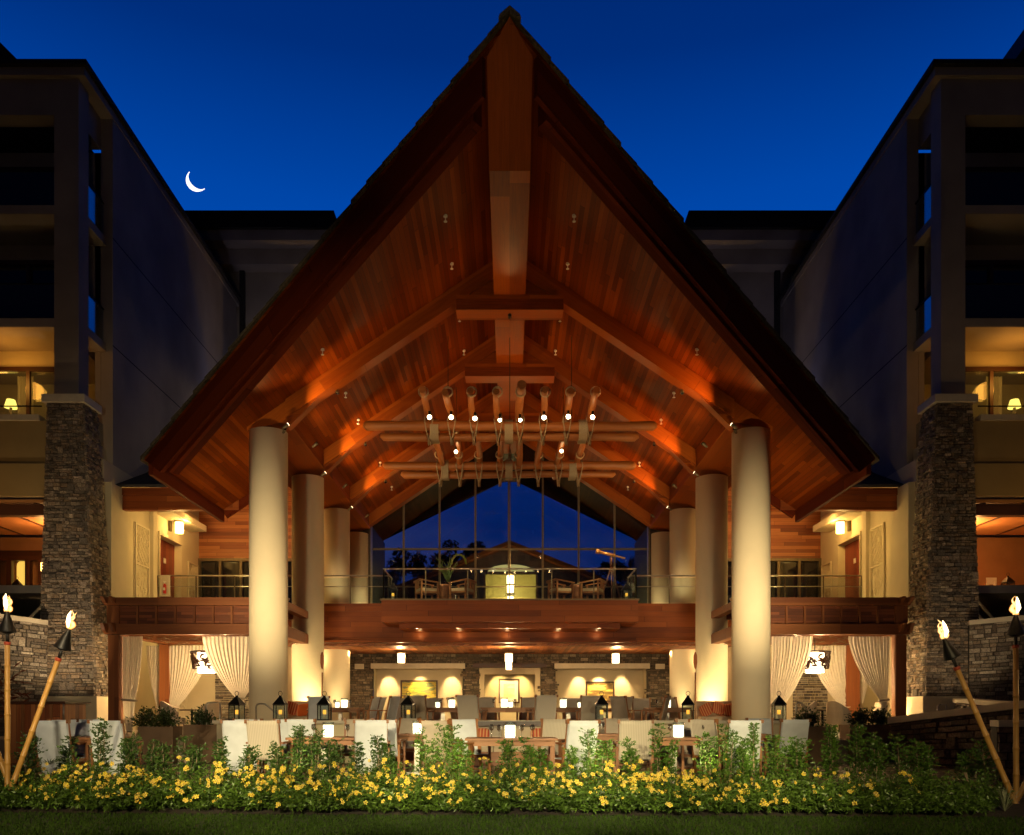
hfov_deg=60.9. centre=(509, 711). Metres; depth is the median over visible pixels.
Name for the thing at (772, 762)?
upright shrub
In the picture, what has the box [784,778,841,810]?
flowering bush
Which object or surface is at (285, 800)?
flowering bush
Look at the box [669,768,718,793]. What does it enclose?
flowering bush
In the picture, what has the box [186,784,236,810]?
flowering bush
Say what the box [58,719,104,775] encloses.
armchair
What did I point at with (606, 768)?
flowering bush
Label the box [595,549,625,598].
telescope
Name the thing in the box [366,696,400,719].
armchair
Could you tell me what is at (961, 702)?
stone wall
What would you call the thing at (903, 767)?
upright shrub
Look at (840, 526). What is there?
wall lamp
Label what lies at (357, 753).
upright shrub
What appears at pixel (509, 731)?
candle lamp
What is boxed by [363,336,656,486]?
log chandelier
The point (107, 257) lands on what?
hotel wing
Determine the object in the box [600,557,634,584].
tree
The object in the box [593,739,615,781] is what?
upright shrub
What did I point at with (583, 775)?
flowering bush
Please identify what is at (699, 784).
flowering bush
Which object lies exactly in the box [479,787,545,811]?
flowering bush
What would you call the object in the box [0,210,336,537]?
building
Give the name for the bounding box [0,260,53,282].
window
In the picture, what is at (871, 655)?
curtain
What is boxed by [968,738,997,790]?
upright shrub
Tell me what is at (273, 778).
flowering bush
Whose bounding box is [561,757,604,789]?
flowering bush
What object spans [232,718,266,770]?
armchair
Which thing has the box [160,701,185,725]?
tub chair
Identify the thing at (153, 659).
curtain
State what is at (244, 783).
flowering bush
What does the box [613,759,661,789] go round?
flowering bush
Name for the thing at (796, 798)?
flowering bush
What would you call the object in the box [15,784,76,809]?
flowering bush
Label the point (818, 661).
drum pendant
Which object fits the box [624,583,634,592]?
table lamp
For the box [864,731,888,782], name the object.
upright shrub
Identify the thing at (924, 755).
upright shrub
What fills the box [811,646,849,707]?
curtain
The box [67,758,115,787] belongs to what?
flowering bush
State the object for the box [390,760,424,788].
flowering bush
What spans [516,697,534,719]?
armchair
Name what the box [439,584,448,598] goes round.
drum stool
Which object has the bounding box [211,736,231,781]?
upright shrub
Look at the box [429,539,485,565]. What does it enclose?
tree
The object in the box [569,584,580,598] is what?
drum stool
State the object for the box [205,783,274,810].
flowering bush
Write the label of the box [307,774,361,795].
flowering bush
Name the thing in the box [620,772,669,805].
flowering bush
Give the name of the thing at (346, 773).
flowering bush
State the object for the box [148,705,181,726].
round shrub
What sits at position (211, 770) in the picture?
flowering bush
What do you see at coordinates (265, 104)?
sky
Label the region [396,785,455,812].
flowering bush
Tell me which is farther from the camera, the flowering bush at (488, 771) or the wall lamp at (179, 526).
the wall lamp at (179, 526)
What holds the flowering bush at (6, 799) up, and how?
on the planting bed
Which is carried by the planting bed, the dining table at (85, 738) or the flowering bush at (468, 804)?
the flowering bush at (468, 804)
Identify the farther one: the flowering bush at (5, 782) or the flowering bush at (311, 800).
the flowering bush at (5, 782)
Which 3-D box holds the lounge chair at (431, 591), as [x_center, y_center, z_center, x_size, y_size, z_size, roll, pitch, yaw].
[-3.066,-4.470,32.096,0.784,0.740,0.830,0,0,-22]
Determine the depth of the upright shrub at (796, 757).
11.94 m
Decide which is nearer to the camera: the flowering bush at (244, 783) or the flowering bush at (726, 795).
the flowering bush at (726, 795)
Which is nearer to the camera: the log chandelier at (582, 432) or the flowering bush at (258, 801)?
the flowering bush at (258, 801)
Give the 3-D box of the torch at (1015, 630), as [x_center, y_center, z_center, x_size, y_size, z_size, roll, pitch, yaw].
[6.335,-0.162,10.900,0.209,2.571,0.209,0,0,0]
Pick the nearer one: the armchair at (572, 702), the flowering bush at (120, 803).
the flowering bush at (120, 803)
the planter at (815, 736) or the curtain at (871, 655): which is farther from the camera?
the curtain at (871, 655)
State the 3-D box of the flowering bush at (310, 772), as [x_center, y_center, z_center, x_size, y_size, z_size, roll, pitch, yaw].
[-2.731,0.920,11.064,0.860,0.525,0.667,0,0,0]
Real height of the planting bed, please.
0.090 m
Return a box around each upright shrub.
[11,730,47,777]
[54,735,80,778]
[89,717,114,780]
[114,732,143,778]
[141,738,159,778]
[152,742,175,781]
[172,735,209,782]
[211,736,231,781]
[236,744,263,782]
[264,741,291,782]
[288,724,309,784]
[304,728,327,778]
[319,737,345,779]
[344,741,365,775]
[366,733,387,778]
[380,743,400,776]
[411,727,440,781]
[431,723,464,774]
[451,739,475,782]
[496,739,520,779]
[513,737,541,782]
[534,747,555,782]
[560,745,579,781]
[578,728,602,773]
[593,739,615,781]
[618,736,644,780]
[646,723,669,777]
[661,739,679,781]
[692,731,723,778]
[715,724,738,782]
[734,736,754,782]
[745,722,761,788]
[761,734,793,783]
[785,736,813,780]
[819,723,842,779]
[842,722,872,777]
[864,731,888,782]
[885,733,915,783]
[905,738,940,782]
[951,749,978,785]
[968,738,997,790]
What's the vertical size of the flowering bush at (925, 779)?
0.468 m
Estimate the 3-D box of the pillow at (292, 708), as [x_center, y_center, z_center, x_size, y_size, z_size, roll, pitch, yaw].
[-6.760,-0.110,26.870,0.400,0.400,0.080,14,-19,-12]
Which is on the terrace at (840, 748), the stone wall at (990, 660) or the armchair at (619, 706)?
the armchair at (619, 706)
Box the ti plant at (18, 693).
[0,662,32,726]
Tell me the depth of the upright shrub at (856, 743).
11.87 m
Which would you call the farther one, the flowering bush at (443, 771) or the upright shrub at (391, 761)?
the upright shrub at (391, 761)
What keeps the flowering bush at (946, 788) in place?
on the planting bed
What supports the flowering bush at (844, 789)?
on the planting bed
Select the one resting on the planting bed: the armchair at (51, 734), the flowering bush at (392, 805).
the flowering bush at (392, 805)
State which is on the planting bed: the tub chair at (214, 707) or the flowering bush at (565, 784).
the flowering bush at (565, 784)
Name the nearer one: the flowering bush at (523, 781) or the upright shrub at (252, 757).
the flowering bush at (523, 781)
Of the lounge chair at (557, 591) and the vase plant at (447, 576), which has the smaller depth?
the lounge chair at (557, 591)
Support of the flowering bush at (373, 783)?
on the planting bed
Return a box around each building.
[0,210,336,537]
[685,210,1023,537]
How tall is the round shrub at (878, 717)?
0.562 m
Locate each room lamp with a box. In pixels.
[4,398,16,413]
[1007,398,1020,413]
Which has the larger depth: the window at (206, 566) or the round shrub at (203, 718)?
the window at (206, 566)
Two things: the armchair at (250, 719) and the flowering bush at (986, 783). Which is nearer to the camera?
the flowering bush at (986, 783)
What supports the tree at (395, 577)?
on the courtyard
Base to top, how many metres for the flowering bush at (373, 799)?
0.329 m
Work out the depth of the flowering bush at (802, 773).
10.97 m
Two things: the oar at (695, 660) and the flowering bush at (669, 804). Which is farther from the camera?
the oar at (695, 660)
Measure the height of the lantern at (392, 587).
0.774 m
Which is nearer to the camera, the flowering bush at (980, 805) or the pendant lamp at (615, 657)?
the flowering bush at (980, 805)
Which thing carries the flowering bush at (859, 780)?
on the planting bed
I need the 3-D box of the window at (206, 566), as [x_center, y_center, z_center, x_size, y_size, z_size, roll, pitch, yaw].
[-10.750,-5.373,37.780,5.520,2.545,0.160,0,0,0]
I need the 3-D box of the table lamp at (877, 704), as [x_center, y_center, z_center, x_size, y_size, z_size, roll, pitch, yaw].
[12.186,0.175,28.500,0.560,0.950,0.551,0,0,0]
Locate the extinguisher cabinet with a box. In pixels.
[160,575,169,595]
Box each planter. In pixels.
[138,726,182,763]
[183,724,216,762]
[798,726,831,763]
[840,724,890,762]
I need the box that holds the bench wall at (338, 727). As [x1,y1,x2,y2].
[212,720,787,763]
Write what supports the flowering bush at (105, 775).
on the planting bed
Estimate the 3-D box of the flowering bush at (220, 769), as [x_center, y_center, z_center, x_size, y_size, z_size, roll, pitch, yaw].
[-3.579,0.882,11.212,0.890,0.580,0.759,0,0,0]
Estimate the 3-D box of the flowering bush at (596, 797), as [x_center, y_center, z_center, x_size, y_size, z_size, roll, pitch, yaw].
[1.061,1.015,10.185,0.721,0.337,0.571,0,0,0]
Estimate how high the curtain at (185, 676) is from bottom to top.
2.900 m
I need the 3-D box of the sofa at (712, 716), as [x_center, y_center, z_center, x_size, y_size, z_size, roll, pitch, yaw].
[6.600,0.160,27.030,1.500,0.980,0.860,0,0,0]
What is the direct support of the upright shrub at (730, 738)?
on the planting bed
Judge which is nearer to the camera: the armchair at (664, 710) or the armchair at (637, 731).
the armchair at (637, 731)
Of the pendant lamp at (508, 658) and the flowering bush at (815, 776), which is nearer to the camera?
the flowering bush at (815, 776)
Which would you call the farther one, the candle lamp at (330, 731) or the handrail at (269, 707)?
the handrail at (269, 707)
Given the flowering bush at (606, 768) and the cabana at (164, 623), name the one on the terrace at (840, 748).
the cabana at (164, 623)
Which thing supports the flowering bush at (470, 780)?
on the planting bed
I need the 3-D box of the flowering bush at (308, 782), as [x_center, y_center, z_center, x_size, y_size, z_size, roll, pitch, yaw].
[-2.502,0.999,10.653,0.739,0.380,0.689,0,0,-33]
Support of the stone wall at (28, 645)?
on the lawn at (464, 825)
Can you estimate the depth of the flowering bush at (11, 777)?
11.38 m
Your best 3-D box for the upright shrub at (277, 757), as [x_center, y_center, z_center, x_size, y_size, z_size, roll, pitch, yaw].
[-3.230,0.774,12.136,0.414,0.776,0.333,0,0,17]
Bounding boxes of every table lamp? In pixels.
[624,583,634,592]
[873,702,890,710]
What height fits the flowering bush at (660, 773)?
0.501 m
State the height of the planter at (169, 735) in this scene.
0.830 m
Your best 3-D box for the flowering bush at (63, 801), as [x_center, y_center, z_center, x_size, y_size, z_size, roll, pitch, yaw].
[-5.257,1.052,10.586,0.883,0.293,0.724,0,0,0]
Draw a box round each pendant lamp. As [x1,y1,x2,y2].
[397,652,404,662]
[504,653,512,669]
[611,650,619,662]
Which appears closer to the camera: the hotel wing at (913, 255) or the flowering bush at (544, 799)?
the flowering bush at (544, 799)
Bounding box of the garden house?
[385,541,634,598]
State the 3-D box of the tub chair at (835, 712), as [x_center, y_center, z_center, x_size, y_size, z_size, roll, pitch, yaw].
[10.226,0.161,26.984,0.755,0.982,0.820,0,0,-30]
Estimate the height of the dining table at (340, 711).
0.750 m
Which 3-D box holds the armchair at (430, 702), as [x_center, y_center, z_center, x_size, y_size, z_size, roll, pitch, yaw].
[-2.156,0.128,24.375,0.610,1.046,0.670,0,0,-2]
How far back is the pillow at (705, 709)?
26.92 m
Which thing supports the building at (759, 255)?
on the courtyard
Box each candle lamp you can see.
[323,725,333,736]
[341,700,347,706]
[412,720,421,733]
[448,700,454,707]
[501,699,507,706]
[504,722,515,737]
[560,700,566,706]
[673,725,683,737]
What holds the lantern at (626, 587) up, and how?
on the open pavilion
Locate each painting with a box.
[400,680,437,697]
[499,679,519,702]
[586,681,614,701]
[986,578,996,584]
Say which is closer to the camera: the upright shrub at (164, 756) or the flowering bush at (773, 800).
the flowering bush at (773, 800)
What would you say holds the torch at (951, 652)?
on the planting bed
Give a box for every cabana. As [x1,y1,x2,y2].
[100,596,307,731]
[711,596,914,719]
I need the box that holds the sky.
[0,0,1023,585]
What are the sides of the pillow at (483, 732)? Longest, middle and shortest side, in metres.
0.360 x 0.360 x 0.073 m
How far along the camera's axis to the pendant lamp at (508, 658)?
34.40 m
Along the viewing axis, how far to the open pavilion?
25.40 m
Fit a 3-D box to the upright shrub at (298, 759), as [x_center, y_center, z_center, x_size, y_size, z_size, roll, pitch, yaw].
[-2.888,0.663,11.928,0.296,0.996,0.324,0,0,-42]
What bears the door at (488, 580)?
in the garden house
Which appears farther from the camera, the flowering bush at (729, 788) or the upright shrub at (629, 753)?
the upright shrub at (629, 753)
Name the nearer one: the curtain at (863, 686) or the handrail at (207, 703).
the handrail at (207, 703)
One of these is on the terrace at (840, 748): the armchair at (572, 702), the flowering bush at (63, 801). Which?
the armchair at (572, 702)
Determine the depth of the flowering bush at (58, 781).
10.85 m
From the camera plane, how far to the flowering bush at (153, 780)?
10.80 m
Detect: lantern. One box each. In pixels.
[12,577,21,584]
[227,691,245,719]
[272,691,287,718]
[316,691,332,719]
[388,580,397,598]
[400,691,416,717]
[506,450,514,598]
[594,691,608,719]
[621,579,631,598]
[681,691,694,718]
[771,691,786,719]
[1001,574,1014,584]
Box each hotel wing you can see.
[0,43,291,729]
[728,30,1023,728]
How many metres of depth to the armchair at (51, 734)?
13.58 m
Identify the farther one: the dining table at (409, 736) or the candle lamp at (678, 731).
the dining table at (409, 736)
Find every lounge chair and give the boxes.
[413,578,439,598]
[448,578,476,598]
[546,578,574,598]
[579,578,605,598]
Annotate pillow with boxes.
[288,701,297,714]
[297,703,307,715]
[478,728,488,736]
[487,727,501,736]
[531,728,540,736]
[699,703,712,715]
[712,701,723,714]
[723,703,731,715]
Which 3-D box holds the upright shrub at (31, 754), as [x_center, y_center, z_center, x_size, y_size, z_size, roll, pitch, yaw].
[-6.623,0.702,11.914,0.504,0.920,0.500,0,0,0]
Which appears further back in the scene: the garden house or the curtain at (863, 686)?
the garden house
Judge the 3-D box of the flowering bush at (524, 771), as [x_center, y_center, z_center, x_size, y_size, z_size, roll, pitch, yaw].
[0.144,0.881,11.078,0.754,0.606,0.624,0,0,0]
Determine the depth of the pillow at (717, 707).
26.83 m
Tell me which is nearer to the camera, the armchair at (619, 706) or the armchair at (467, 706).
the armchair at (467, 706)
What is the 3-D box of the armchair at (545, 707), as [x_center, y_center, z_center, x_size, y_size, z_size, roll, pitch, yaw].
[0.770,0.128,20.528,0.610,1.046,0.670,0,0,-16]
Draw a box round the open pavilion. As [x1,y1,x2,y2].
[140,5,879,719]
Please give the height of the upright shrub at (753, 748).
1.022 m
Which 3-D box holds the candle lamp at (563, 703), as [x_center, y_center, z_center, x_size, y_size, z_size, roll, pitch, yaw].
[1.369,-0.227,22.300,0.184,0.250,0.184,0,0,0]
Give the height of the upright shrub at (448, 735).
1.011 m
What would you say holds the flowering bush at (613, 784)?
on the planting bed
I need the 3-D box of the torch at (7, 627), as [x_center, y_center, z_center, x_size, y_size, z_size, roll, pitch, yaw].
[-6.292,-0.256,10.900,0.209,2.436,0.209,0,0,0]
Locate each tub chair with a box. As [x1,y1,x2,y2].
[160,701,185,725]
[199,701,221,723]
[792,701,816,723]
[826,701,851,731]
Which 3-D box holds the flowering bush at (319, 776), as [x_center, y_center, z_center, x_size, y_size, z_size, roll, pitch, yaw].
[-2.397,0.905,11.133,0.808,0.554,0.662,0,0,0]
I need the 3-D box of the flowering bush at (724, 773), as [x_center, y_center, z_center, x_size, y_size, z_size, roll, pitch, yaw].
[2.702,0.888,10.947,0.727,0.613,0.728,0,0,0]
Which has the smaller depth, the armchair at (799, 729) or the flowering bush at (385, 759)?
the flowering bush at (385, 759)
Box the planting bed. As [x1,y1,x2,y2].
[0,788,1023,816]
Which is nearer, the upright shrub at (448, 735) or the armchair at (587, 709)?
the upright shrub at (448, 735)
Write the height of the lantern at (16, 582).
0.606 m
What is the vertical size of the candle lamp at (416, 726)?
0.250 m
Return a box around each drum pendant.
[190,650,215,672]
[805,638,830,672]
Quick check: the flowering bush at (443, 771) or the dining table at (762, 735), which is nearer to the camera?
the flowering bush at (443, 771)
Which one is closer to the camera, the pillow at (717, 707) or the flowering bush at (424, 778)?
the flowering bush at (424, 778)
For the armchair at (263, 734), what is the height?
1.046 m
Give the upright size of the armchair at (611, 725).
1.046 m
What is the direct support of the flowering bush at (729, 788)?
on the planting bed
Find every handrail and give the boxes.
[205,702,220,719]
[255,703,278,718]
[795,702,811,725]
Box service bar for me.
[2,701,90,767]
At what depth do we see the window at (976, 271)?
29.50 m
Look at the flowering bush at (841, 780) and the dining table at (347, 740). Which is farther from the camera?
the dining table at (347, 740)
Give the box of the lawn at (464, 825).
[0,812,1023,834]
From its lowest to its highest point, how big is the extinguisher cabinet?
0.800 m
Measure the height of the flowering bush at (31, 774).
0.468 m
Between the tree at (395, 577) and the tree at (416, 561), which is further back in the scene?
the tree at (416, 561)
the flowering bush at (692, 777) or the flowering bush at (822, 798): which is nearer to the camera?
the flowering bush at (822, 798)
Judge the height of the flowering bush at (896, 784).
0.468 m
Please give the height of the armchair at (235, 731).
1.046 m
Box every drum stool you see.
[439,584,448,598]
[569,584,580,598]
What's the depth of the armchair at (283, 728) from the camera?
15.82 m
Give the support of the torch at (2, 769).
on the planting bed
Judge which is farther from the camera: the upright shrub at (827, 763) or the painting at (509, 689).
the painting at (509, 689)
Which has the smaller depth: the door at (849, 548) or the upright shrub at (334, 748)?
the upright shrub at (334, 748)
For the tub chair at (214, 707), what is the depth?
27.00 m
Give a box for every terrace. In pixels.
[0,729,888,763]
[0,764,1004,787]
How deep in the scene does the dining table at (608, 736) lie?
16.26 m
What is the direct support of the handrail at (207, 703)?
on the terrace at (840, 748)
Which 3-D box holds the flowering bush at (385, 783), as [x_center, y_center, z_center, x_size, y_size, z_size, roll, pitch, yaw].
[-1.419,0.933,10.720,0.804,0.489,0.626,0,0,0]
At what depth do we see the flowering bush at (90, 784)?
10.86 m
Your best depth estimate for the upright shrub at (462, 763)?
11.95 m
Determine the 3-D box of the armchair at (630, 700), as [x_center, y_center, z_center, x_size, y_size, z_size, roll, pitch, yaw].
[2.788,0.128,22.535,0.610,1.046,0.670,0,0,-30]
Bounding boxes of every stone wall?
[0,613,47,735]
[887,700,1023,770]
[953,698,1012,708]
[967,615,1023,700]
[990,720,1023,787]
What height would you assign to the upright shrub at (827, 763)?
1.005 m
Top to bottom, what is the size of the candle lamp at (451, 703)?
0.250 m
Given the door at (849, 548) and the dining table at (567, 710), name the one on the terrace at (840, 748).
the dining table at (567, 710)
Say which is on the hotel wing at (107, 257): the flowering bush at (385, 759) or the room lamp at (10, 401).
the room lamp at (10, 401)
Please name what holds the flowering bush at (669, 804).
on the planting bed
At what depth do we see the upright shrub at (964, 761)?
12.12 m
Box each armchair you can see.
[22,719,78,770]
[32,720,88,777]
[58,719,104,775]
[87,720,142,785]
[220,720,265,780]
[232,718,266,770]
[244,720,293,777]
[273,718,308,773]
[284,719,319,776]
[306,696,330,718]
[337,718,374,774]
[349,696,380,719]
[352,719,389,782]
[359,697,385,719]
[364,719,406,780]
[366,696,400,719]
[394,718,420,764]
[396,698,405,719]
[403,695,434,719]
[419,720,473,784]
[426,698,442,719]
[446,697,456,718]
[448,718,490,777]
[455,695,487,719]
[479,697,499,719]
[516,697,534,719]
[526,695,557,719]
[529,718,570,778]
[555,720,600,786]
[562,698,580,719]
[575,695,603,719]
[603,718,632,763]
[604,696,633,715]
[608,696,639,717]
[612,720,653,784]
[631,698,653,719]
[640,695,670,719]
[661,697,694,719]
[674,718,714,777]
[688,719,736,780]
[718,719,763,782]
[745,718,779,767]
[763,719,810,776]
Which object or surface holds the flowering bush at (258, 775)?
on the planting bed
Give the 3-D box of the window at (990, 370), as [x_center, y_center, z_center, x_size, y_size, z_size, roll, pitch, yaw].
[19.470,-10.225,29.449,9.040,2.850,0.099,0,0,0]
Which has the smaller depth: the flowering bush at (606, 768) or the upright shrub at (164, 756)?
the flowering bush at (606, 768)
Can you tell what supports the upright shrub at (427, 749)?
on the planting bed
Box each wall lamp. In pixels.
[168,520,184,533]
[835,520,850,533]
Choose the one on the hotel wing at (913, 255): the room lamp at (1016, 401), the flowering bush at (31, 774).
the room lamp at (1016, 401)
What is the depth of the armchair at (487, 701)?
23.19 m
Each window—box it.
[0,167,53,169]
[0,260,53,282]
[0,367,53,413]
[198,558,291,602]
[728,558,820,602]
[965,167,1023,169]
[965,260,1023,282]
[965,367,1023,413]
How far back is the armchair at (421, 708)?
20.87 m
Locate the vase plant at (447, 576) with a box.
[436,553,466,598]
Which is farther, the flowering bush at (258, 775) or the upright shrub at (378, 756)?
the upright shrub at (378, 756)
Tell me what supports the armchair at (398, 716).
on the terrace at (840, 748)
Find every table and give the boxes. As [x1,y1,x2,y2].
[71,736,130,782]
[179,709,196,723]
[285,736,353,780]
[330,708,363,719]
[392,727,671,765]
[398,733,422,774]
[427,708,457,719]
[465,737,557,783]
[480,707,533,719]
[556,708,579,718]
[597,733,617,773]
[643,708,690,719]
[652,737,701,783]
[719,733,770,771]
[818,709,825,724]
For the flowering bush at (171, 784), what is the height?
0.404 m
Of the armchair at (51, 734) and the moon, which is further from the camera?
the moon
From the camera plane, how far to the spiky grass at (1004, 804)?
10.20 m
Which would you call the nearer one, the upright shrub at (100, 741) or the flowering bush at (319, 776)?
the flowering bush at (319, 776)
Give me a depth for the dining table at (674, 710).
22.43 m
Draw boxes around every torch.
[0,594,16,786]
[0,752,4,780]
[9,610,76,792]
[937,620,1018,803]
[1006,596,1023,801]
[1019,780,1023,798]
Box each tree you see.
[385,557,405,589]
[392,547,448,578]
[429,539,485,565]
[581,565,610,579]
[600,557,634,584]
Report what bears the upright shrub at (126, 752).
on the planting bed
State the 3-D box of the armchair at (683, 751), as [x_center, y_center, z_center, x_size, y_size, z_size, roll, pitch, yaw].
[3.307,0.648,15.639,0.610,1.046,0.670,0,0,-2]
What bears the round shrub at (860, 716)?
in the planter at (882, 732)
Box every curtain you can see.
[121,636,142,730]
[146,646,158,721]
[169,646,204,710]
[202,636,248,718]
[771,636,812,718]
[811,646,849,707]
[848,636,889,724]
[860,672,867,708]
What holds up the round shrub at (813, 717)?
on the planter at (815, 736)
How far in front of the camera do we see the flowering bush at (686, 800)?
10.03 m
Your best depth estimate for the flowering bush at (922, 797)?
10.01 m
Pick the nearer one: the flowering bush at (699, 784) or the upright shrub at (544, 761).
the flowering bush at (699, 784)
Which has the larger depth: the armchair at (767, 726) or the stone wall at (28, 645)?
the stone wall at (28, 645)
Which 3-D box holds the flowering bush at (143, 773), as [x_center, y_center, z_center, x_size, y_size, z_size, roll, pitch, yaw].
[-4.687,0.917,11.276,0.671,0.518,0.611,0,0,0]
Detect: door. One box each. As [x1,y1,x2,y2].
[158,531,182,596]
[483,572,537,598]
[837,531,860,596]
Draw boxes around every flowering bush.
[0,766,28,791]
[0,773,19,792]
[0,780,45,808]
[0,784,26,808]
[14,768,49,796]
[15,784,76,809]
[18,762,61,787]
[27,770,93,795]
[37,786,104,809]
[45,757,90,785]
[61,771,118,803]
[66,786,135,811]
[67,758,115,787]
[88,773,144,797]
[95,783,159,811]
[103,764,139,788]
[112,765,174,805]
[124,783,190,811]
[127,763,168,792]
[144,775,196,795]
[148,755,203,787]
[153,782,212,811]
[175,775,226,802]
[181,761,226,792]
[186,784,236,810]
[204,758,258,788]
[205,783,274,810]
[206,772,242,802]
[225,772,277,801]
[237,763,284,790]
[238,779,297,810]
[252,768,299,802]
[261,763,315,796]
[270,784,326,812]
[275,778,326,804]
[290,783,354,811]
[297,761,349,791]
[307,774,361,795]
[314,783,381,810]
[322,762,379,789]
[343,771,391,801]
[344,786,401,813]
[350,757,409,789]
[362,767,414,801]
[371,779,425,811]
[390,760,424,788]
[394,767,444,802]
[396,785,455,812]
[410,761,454,798]
[423,770,468,796]
[424,783,487,811]
[443,771,486,797]
[451,788,514,813]
[455,768,507,806]
[468,756,516,795]
[478,768,530,805]
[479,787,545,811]
[495,758,547,792]
[502,769,550,806]
[516,786,577,811]
[527,763,569,789]
[534,775,584,806]
[546,782,599,812]
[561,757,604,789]
[561,769,616,807]
[572,783,628,813]
[588,760,630,794]
[594,772,637,795]
[597,784,661,813]
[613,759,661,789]
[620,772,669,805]
[624,786,684,813]
[638,769,696,797]
[647,766,692,792]
[648,783,714,813]
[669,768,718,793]
[673,774,723,804]
[680,787,748,813]
[700,772,756,796]
[703,758,748,793]
[709,787,768,813]
[720,776,782,796]
[735,765,784,791]
[737,786,801,813]
[760,773,805,800]
[761,762,814,789]
[763,783,831,813]
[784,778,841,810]
[788,760,836,793]
[793,787,853,814]
[814,772,861,803]
[825,771,868,792]
[826,790,885,814]
[839,779,894,805]
[848,770,896,792]
[853,791,918,814]
[865,776,920,801]
[877,770,916,794]
[883,786,943,813]
[898,776,952,801]
[903,768,953,792]
[909,788,977,813]
[920,776,984,801]
[926,770,975,792]
[932,787,995,815]
[950,777,1010,807]
[957,767,1014,802]
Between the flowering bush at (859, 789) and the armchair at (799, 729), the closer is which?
the flowering bush at (859, 789)
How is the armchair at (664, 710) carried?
on the terrace at (840, 748)
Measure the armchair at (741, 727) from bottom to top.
1.046 m
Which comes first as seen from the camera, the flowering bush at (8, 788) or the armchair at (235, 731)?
the flowering bush at (8, 788)
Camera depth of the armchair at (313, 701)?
21.87 m
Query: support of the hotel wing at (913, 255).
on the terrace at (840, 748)
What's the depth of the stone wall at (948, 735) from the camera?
17.89 m
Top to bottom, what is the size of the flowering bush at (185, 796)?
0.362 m
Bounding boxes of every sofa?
[288,701,307,718]
[695,701,731,719]
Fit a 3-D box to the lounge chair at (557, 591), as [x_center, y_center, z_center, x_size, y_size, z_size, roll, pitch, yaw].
[1.867,-4.470,32.096,0.784,0.740,0.830,0,0,-22]
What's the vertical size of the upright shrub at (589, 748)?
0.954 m
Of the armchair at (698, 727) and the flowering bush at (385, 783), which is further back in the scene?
the armchair at (698, 727)
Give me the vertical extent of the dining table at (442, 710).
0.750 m
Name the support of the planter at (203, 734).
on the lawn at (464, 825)
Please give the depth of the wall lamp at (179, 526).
34.40 m
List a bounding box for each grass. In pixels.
[988,780,1023,810]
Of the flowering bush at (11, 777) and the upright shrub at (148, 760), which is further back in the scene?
the upright shrub at (148, 760)
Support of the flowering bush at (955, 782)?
on the planting bed
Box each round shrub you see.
[125,706,160,726]
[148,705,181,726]
[182,704,219,724]
[788,706,825,726]
[844,704,873,724]
[869,705,892,724]
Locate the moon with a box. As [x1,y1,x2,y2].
[186,172,204,191]
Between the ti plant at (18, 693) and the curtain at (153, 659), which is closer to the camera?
the ti plant at (18, 693)
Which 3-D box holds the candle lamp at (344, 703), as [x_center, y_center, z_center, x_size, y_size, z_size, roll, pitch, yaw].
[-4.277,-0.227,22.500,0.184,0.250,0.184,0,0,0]
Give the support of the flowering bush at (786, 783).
on the planting bed
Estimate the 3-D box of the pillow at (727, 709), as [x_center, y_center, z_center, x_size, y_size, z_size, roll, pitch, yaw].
[6.800,-0.050,26.960,0.400,0.400,0.080,-9,-18,14]
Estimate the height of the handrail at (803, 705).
1.427 m
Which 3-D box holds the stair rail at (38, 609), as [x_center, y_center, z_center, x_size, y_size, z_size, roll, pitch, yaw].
[-15.822,-3.287,29.200,0.674,0.735,0.070,0,0,0]
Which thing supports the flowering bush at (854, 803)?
on the planting bed
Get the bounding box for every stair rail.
[28,606,40,617]
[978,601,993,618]

